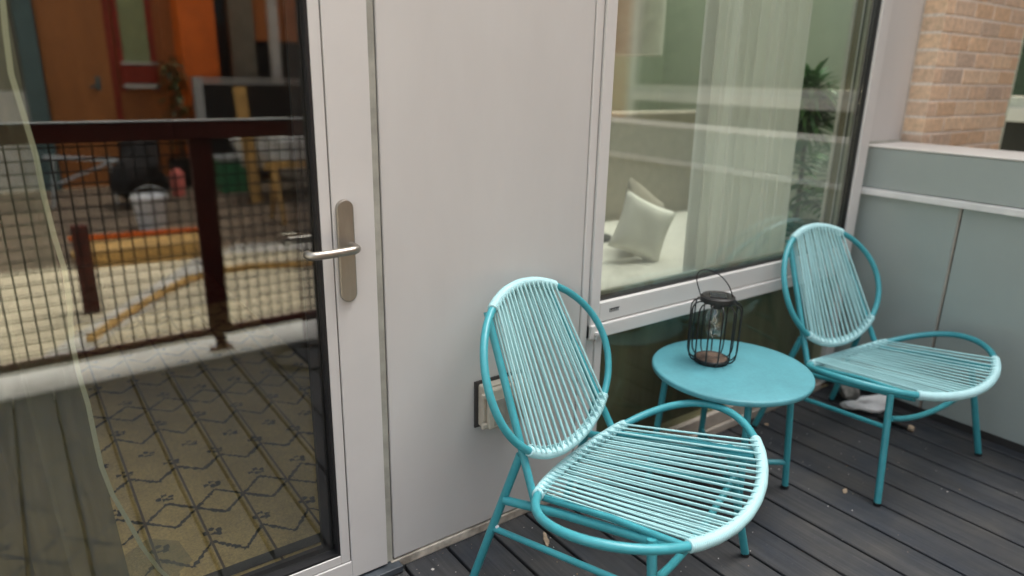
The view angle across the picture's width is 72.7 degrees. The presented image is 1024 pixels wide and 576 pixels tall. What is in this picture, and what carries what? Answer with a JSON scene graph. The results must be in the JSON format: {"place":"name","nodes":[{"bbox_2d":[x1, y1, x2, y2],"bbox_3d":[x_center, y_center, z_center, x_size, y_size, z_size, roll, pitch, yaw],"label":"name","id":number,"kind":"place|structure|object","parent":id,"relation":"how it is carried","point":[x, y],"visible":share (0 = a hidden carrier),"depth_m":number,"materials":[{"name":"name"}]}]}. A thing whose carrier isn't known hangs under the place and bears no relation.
{"place":"outdoors","nodes":[
{"label":"outdoors","id":0,"kind":"place"},
{"bbox_2d":[6,0,1023,575],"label":"apartment building","id":1,"kind":"structure","parent":0,"point":[366,210],"depth_m":2.07,"materials":[{"name":"grey metal"}]},
{"bbox_2d":[0,0,168,575],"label":"sheer curtain","id":2,"kind":"object","parent":1,"relation":"hanging from","point":[57,517],"visible":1,"depth_m":1.54,"materials":[{"name":"white fabric"}]},
{"bbox_2d":[64,269,320,575],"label":"patterned rug","id":3,"kind":"object","parent":1,"relation":"on","point":[202,415],"visible":0.7,"depth_m":2.60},
{"bbox_2d":[240,0,387,575],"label":"door","id":4,"kind":"structure","parent":1,"relation":"in","point":[326,42],"depth_m":1.65,"materials":[{"name":"white paint"}]},
{"bbox_2d":[474,370,529,429],"bbox_3d":[-0.028,0.329,2.022,0.164,0.144,0.054,-11,21,-34],"label":"outlet box","id":5,"kind":"object","parent":1,"relation":"attached to","point":[483,417],"visible":0.5,"depth_m":1.99,"materials":[{"name":"beige plastic"}]},
{"bbox_2d":[604,0,666,242],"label":"floor lamp","id":6,"kind":"object","parent":1,"relation":"on","point":[640,27],"visible":0.4,"depth_m":3.11,"materials":[{"name":"white fabric"}]},
{"bbox_2d":[601,110,814,289],"bbox_3d":[0.627,-0.287,3.491,2.190,1.100,1.090,-11,21,-34],"label":"daybed","id":7,"kind":"object","parent":1,"relation":"on","point":[651,152],"depth_m":4.02,"materials":[{"name":"white fabric"}]},
{"bbox_2d":[607,189,676,261],"bbox_3d":[0.584,-0.264,3.109,0.270,0.270,0.097,22,-5,-18],"label":"pillow","id":8,"kind":"object","parent":7,"relation":"on","point":[642,229],"visible":0.99,"depth_m":3.07,"materials":[{"name":"fabric"}]},
{"bbox_2d":[624,176,663,208],"bbox_3d":[0.623,-0.323,3.301,0.115,0.320,0.320,-5,-22,41],"label":"pillow","id":9,"kind":"object","parent":7,"relation":"on","point":[637,189],"visible":0.2,"depth_m":3.24,"materials":[{"name":"fabric"}]},
{"bbox_2d":[572,0,892,483],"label":"window","id":10,"kind":"structure","parent":1,"relation":"in","point":[639,304],"depth_m":2.42,"materials":[{"name":"white paint"}]},
{"bbox_2d":[682,0,812,272],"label":"voile curtain","id":11,"kind":"object","parent":1,"relation":"hanging from","point":[752,65],"visible":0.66,"depth_m":2.65,"materials":[{"name":"white fabric"}]},
{"bbox_2d":[784,56,840,249],"bbox_3d":[1.484,-0.440,3.590,1.013,1.433,0.964,-11,21,-34],"label":"potted palm","id":12,"kind":"object","parent":1,"relation":"on","point":[813,110],"visible":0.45,"depth_m":3.38,"materials":[{"name":"green plant"}]},
{"label":"ground","id":13,"kind":"structure","parent":0,"visible":0},
{"bbox_2d":[899,0,1023,149],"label":"brick pier","id":14,"kind":"structure","parent":13,"relation":"on","point":[965,60],"depth_m":3.21,"materials":[{"name":"brown brick"}]},
{"bbox_2d":[1000,42,1023,151],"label":"neighbouring wing","id":15,"kind":"structure","parent":13,"relation":"on","point":[1013,137],"depth_m":4.23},
{"bbox_2d":[1012,42,1023,95],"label":"window glass","id":16,"kind":"structure","parent":15,"relation":"in","point":[1018,89],"depth_m":4.20,"materials":[{"name":"glass"}]},
{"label":"deck underlay","id":17,"kind":"structure","parent":13,"relation":"on","visible":0},
{"bbox_2d":[393,383,1023,575],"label":"deck","id":18,"kind":"structure","parent":17,"relation":"on","point":[920,521],"depth_m":2.25,"materials":[{"name":"grey wood"}]},
{"bbox_2d":[543,532,548,545],"bbox_3d":[0.103,0.760,2.112,0.017,0.008,0.070,-1,17,-6],"label":"dry leaf","id":19,"kind":"object","parent":18,"relation":"on","point":[546,539],"visible":1,"depth_m":2.10,"materials":[{"name":"beige plant"}]},
{"bbox_2d":[469,277,768,575],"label":"lounge chair","id":20,"kind":"object","parent":18,"relation":"on","point":[653,545],"visible":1,"depth_m":1.82,"materials":[{"name":"teal plastic"}]},
{"bbox_2d":[416,387,1016,575],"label":"grit","id":21,"kind":"object","parent":18,"relation":"on","point":[729,496],"visible":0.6,"depth_m":2.50,"materials":[{"name":"grey gravel"}]},
{"bbox_2d":[645,339,815,517],"bbox_3d":[0.712,0.473,2.337,0.509,0.450,0.509,-11,21,-34],"label":"side table","id":22,"kind":"object","parent":18,"relation":"on","point":[750,377],"visible":0.81,"depth_m":2.23,"materials":[{"name":"teal paint"}]},
{"bbox_2d":[687,269,742,366],"bbox_3d":[0.665,0.094,2.271,0.165,0.310,0.165,5,18,13],"label":"lantern","id":23,"kind":"object","parent":22,"relation":"on","point":[716,300],"visible":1,"depth_m":2.26,"materials":[{"name":"black metal"}]},
{"bbox_2d":[838,385,859,399],"bbox_3d":[1.479,0.431,3.083,0.149,0.120,0.117,-11,21,-34],"label":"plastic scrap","id":24,"kind":"object","parent":18,"relation":"on","point":[848,393],"visible":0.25,"depth_m":3.02,"materials":[{"name":"grey plastic"}]},
{"bbox_2d":[840,394,885,412],"bbox_3d":[1.511,0.490,2.958,0.213,0.082,0.092,2,17,4],"label":"crumpled tissue","id":25,"kind":"object","parent":18,"relation":"on","point":[876,403],"visible":0.91,"depth_m":2.93,"materials":[{"name":"white paper"}]},
{"bbox_2d":[751,223,1000,506],"bbox_3d":[1.362,0.222,2.584,0.808,0.810,0.722,-9,20,-30],"label":"lounge chair","id":26,"kind":"object","parent":18,"relation":"on","point":[890,385],"visible":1,"depth_m":2.63,"materials":[{"name":"teal plastic"}]},
{"bbox_2d":[877,413,914,431],"bbox_3d":[1.575,0.552,2.856,0.034,0.026,0.143,-13,22,-38],"label":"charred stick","id":27,"kind":"object","parent":18,"relation":"on","point":[908,427],"visible":0.79,"depth_m":2.83,"materials":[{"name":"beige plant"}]},
{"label":"kerb","id":28,"kind":"structure","parent":0,"visible":0},
{"bbox_2d":[823,142,1023,453],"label":"parapet wall","id":29,"kind":"structure","parent":28,"relation":"on","point":[939,233],"depth_m":2.78,"materials":[{"name":"white paint"}]}
]}

